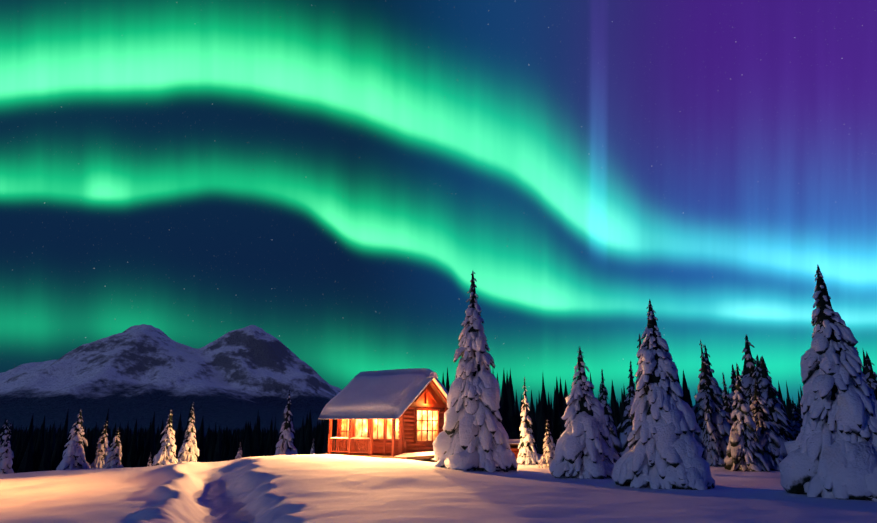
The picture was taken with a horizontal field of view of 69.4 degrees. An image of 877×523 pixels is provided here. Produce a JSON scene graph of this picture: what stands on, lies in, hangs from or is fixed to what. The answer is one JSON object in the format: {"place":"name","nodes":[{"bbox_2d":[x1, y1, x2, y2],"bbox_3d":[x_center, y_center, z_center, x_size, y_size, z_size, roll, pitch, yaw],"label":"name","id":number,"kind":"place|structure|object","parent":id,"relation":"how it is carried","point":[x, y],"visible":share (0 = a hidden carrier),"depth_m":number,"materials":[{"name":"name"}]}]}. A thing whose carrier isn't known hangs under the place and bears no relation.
{"place":"outdoors","nodes":[
{"label":"outdoors","id":0,"kind":"place"},
{"bbox_2d":[0,324,341,431],"bbox_3d":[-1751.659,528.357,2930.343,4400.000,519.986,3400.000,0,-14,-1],"label":"mountain","id":1,"kind":"structure","parent":0,"point":[232,379],"depth_m":2482.87,"materials":[{"name":"white snow"}]},
{"bbox_2d":[0,431,876,522],"bbox_3d":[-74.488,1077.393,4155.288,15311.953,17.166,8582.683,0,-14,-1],"label":"snowy ground","id":2,"kind":"structure","parent":0,"point":[322,488],"depth_m":21.05,"materials":[{"name":"white snow"}]},
{"bbox_2d":[0,423,13,473],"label":"spruce","id":3,"kind":"object","parent":2,"relation":"on","point":[6,458],"visible":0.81,"depth_m":37.95,"materials":[{"name":"white plant"}]},
{"bbox_2d":[0,421,13,457],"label":"spruce","id":4,"kind":"object","parent":2,"relation":"on","point":[4,433],"visible":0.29,"depth_m":39.74,"materials":[{"name":"white plant"}]},
{"bbox_2d":[56,410,90,469],"bbox_3d":[-22.427,11.261,39.318,2.004,4.095,1.943,-7,-16,26],"label":"spruce","id":5,"kind":"object","parent":2,"relation":"on","point":[73,456],"visible":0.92,"depth_m":38.88,"materials":[{"name":"white plant"}]},
{"bbox_2d":[90,421,109,468],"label":"spruce","id":6,"kind":"object","parent":2,"relation":"on","point":[103,449],"visible":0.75,"depth_m":39.97,"materials":[{"name":"white plant"}]},
{"bbox_2d":[102,429,123,467],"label":"spruce","id":7,"kind":"object","parent":2,"relation":"on","point":[113,459],"visible":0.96,"depth_m":38.57,"materials":[{"name":"white plant"}]},
{"bbox_2d":[147,452,151,466],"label":"spruce","id":8,"kind":"object","parent":2,"relation":"on","point":[149,463],"visible":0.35,"depth_m":42.41,"materials":[{"name":"white plant"}]},
{"bbox_2d":[152,410,177,465],"bbox_3d":[-16.410,10.739,38.343,1.426,3.465,1.445,7,-16,-26],"label":"spruce","id":9,"kind":"object","parent":2,"relation":"on","point":[165,455],"visible":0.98,"depth_m":37.96,"materials":[{"name":"white plant"}]},
{"bbox_2d":[177,402,199,462],"bbox_3d":[-15.709,10.937,40.062,1.299,4.095,1.413,6,-16,-23],"label":"spruce","id":10,"kind":"object","parent":2,"relation":"on","point":[189,450],"visible":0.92,"depth_m":39.62,"materials":[{"name":"white plant"}]},
{"bbox_2d":[235,443,241,458],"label":"spruce","id":11,"kind":"object","parent":2,"relation":"on","point":[238,455],"visible":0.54,"depth_m":43.06,"materials":[{"name":"white plant"}]},
{"bbox_2d":[279,435,284,454],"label":"spruce","id":12,"kind":"object","parent":2,"relation":"on","point":[282,449],"visible":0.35,"depth_m":44.21,"materials":[{"name":"white plant"}]},
{"bbox_2d":[274,389,297,455],"bbox_3d":[-11.429,13.086,47.839,2.199,6.930,2.391,-1,-14,5],"label":"spruce","id":13,"kind":"object","parent":2,"relation":"on","point":[287,433],"visible":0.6,"depth_m":47.61,"materials":[{"name":"white plant"}]},
{"bbox_2d":[310,439,314,454],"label":"spruce","id":14,"kind":"object","parent":2,"relation":"on","point":[312,450],"visible":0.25,"depth_m":47.57,"materials":[{"name":"white plant"}]},
{"bbox_2d":[318,368,447,462],"bbox_3d":[-2.333,10.377,40.042,8.065,7.089,6.751,-10,-17,33],"label":"log cabin","id":15,"kind":"object","parent":2,"relation":"on","point":[396,413],"visible":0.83,"depth_m":38.70,"materials":[{"name":"brown wood"}]},
{"bbox_2d":[0,350,865,472],"bbox_3d":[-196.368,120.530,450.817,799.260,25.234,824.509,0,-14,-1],"label":"forest","id":16,"kind":"object","parent":2,"relation":"on","point":[37,449],"visible":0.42,"depth_m":99.92,"materials":[{"name":"black plant"}]},
{"bbox_2d":[432,271,517,471],"bbox_3d":[1.789,5.518,32.674,4.015,10.600,4.427,-10,-18,35],"label":"spruce","id":17,"kind":"object","parent":2,"relation":"on","point":[472,435],"visible":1,"depth_m":31.30,"materials":[{"name":"white plant"}]},
{"bbox_2d":[508,439,524,463],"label":"wood shed","id":18,"kind":"structure","parent":2,"relation":"on","point":[514,443],"depth_m":42.11,"materials":[{"name":"brown wood"}]},
{"bbox_2d":[517,377,538,464],"bbox_3d":[5.729,10.439,41.164,1.539,5.880,1.392,-2,-15,8],"label":"spruce","id":19,"kind":"object","parent":2,"relation":"on","point":[527,454],"visible":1,"depth_m":40.65,"materials":[{"name":"white plant"}]},
{"bbox_2d":[538,420,554,467],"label":"spruce","id":20,"kind":"object","parent":2,"relation":"on","point":[547,457],"visible":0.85,"depth_m":35.55,"materials":[{"name":"white plant"}]},
{"bbox_2d":[549,346,619,478],"bbox_3d":[6.567,6.972,29.048,3.294,6.200,3.020,11,-18,-37],"label":"spruce","id":21,"kind":"object","parent":2,"relation":"on","point":[583,449],"visible":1,"depth_m":28.14,"materials":[{"name":"white plant"}]},
{"bbox_2d":[598,384,601,402],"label":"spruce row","id":22,"kind":"object","parent":2,"relation":"on","point":[600,387],"visible":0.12,"depth_m":60.37,"materials":[{"name":"green plant"}]},
{"bbox_2d":[600,371,621,456],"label":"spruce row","id":23,"kind":"object","parent":2,"relation":"on","point":[616,444],"visible":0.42,"depth_m":56.00,"materials":[{"name":"green plant"}]},
{"bbox_2d":[617,381,635,438],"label":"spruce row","id":24,"kind":"object","parent":2,"relation":"on","point":[619,425],"depth_m":78.70,"materials":[{"name":"green plant"}]},
{"bbox_2d":[620,360,634,455],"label":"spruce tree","id":25,"kind":"object","parent":2,"relation":"on","point":[628,423],"visible":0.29,"depth_m":69.99,"materials":[{"name":"green plant"}]},
{"bbox_2d":[623,334,641,454],"bbox_3d":[16.369,10.950,49.917,3.909,10.694,3.558,-9,-17,30],"label":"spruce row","id":26,"kind":"object","parent":2,"relation":"on","point":[627,449],"visible":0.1,"depth_m":50.13,"materials":[{"name":"green plant"}]},
{"bbox_2d":[611,299,714,489],"bbox_3d":[8.403,5.130,24.594,3.696,7.500,3.393,-7,-16,24],"label":"spruce","id":27,"kind":"object","parent":2,"relation":"on","point":[666,452],"visible":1,"depth_m":23.40,"materials":[{"name":"white plant"}]},
{"bbox_2d":[697,339,716,402],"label":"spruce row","id":28,"kind":"object","parent":2,"relation":"on","point":[701,360],"visible":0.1,"depth_m":44.80,"materials":[{"name":"green plant"}]},
{"bbox_2d":[698,345,723,422],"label":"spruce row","id":29,"kind":"object","parent":2,"relation":"on","point":[711,371],"visible":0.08,"depth_m":55.33,"materials":[{"name":"green plant"}]},
{"bbox_2d":[692,355,730,459],"bbox_3d":[18.368,10.284,43.038,3.992,7.793,4.116,-2,-14,3],"label":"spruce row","id":30,"kind":"object","parent":2,"relation":"on","point":[722,425],"visible":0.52,"depth_m":42.38,"materials":[{"name":"plant"}]},
{"bbox_2d":[700,381,724,466],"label":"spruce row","id":31,"kind":"object","parent":2,"relation":"on","point":[708,441],"visible":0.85,"depth_m":40.91,"materials":[{"name":"white plant"}]},
{"bbox_2d":[722,373,733,426],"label":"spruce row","id":32,"kind":"object","parent":2,"relation":"on","point":[727,407],"visible":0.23,"depth_m":48.48,"materials":[{"name":"green plant"}]},
{"bbox_2d":[728,364,735,407],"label":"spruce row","id":33,"kind":"object","parent":2,"relation":"on","point":[733,383],"visible":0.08,"depth_m":77.84,"materials":[{"name":"green plant"}]},
{"bbox_2d":[723,364,770,471],"bbox_3d":[18.091,9.380,37.694,2.613,6.670,2.167,-12,-20,42],"label":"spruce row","id":34,"kind":"object","parent":2,"relation":"on","point":[743,454],"visible":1,"depth_m":36.98,"materials":[{"name":"plant"}]},
{"bbox_2d":[748,383,753,417],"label":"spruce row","id":35,"kind":"object","parent":2,"relation":"on","point":[751,401],"visible":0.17,"depth_m":43.56,"materials":[{"name":"green plant"}]},
{"bbox_2d":[733,334,785,433],"bbox_3d":[22.279,10.028,44.946,4.445,9.848,4.583,8,-18,-22],"label":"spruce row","id":36,"kind":"object","parent":2,"relation":"on","point":[748,370],"visible":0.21,"depth_m":45.19,"materials":[{"name":"green plant"}]},
{"bbox_2d":[750,379,782,470],"bbox_3d":[19.769,10.054,38.645,2.387,5.714,2.522,6,-17,-16],"label":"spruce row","id":37,"kind":"object","parent":2,"relation":"on","point":[769,441],"visible":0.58,"depth_m":38.05,"materials":[{"name":"plant"}]},
{"bbox_2d":[751,355,788,458],"bbox_3d":[22.413,10.553,43.961,3.746,8.183,3.633,-5,-14,21],"label":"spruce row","id":38,"kind":"object","parent":2,"relation":"on","point":[783,452],"visible":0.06,"depth_m":43.35,"materials":[{"name":"green plant"}]},
{"bbox_2d":[758,356,792,440],"bbox_3d":[22.711,10.517,43.531,3.644,8.057,3.449,9,-15,-40],"label":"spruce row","id":39,"kind":"object","parent":2,"relation":"on","point":[777,414],"visible":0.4,"depth_m":43.23,"materials":[{"name":"green plant"}]},
{"bbox_2d":[760,357,794,440],"bbox_3d":[25.248,11.631,48.490,3.782,8.613,3.580,-11,-17,32],"label":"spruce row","id":40,"kind":"object","parent":2,"relation":"on","point":[790,438],"depth_m":47.40,"materials":[{"name":"green plant"}]},
{"bbox_2d":[790,403,800,439],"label":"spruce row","id":41,"kind":"object","parent":2,"relation":"on","point":[795,421],"visible":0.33,"depth_m":78.77,"materials":[{"name":"green plant"}]},
{"bbox_2d":[779,264,876,500],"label":"spruce","id":42,"kind":"object","parent":2,"relation":"on","point":[831,449],"visible":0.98,"depth_m":20.46,"materials":[{"name":"white plant"}]},
{"bbox_2d":[864,352,876,399],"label":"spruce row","id":43,"kind":"object","parent":2,"relation":"on","point":[871,377],"visible":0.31,"depth_m":60.02,"materials":[{"name":"white plant"}]},
{"bbox_2d":[0,0,876,411],"label":"sky","id":44,"kind":"structure","parent":0,"point":[332,179],"materials":[{"name":"green"}]}
]}

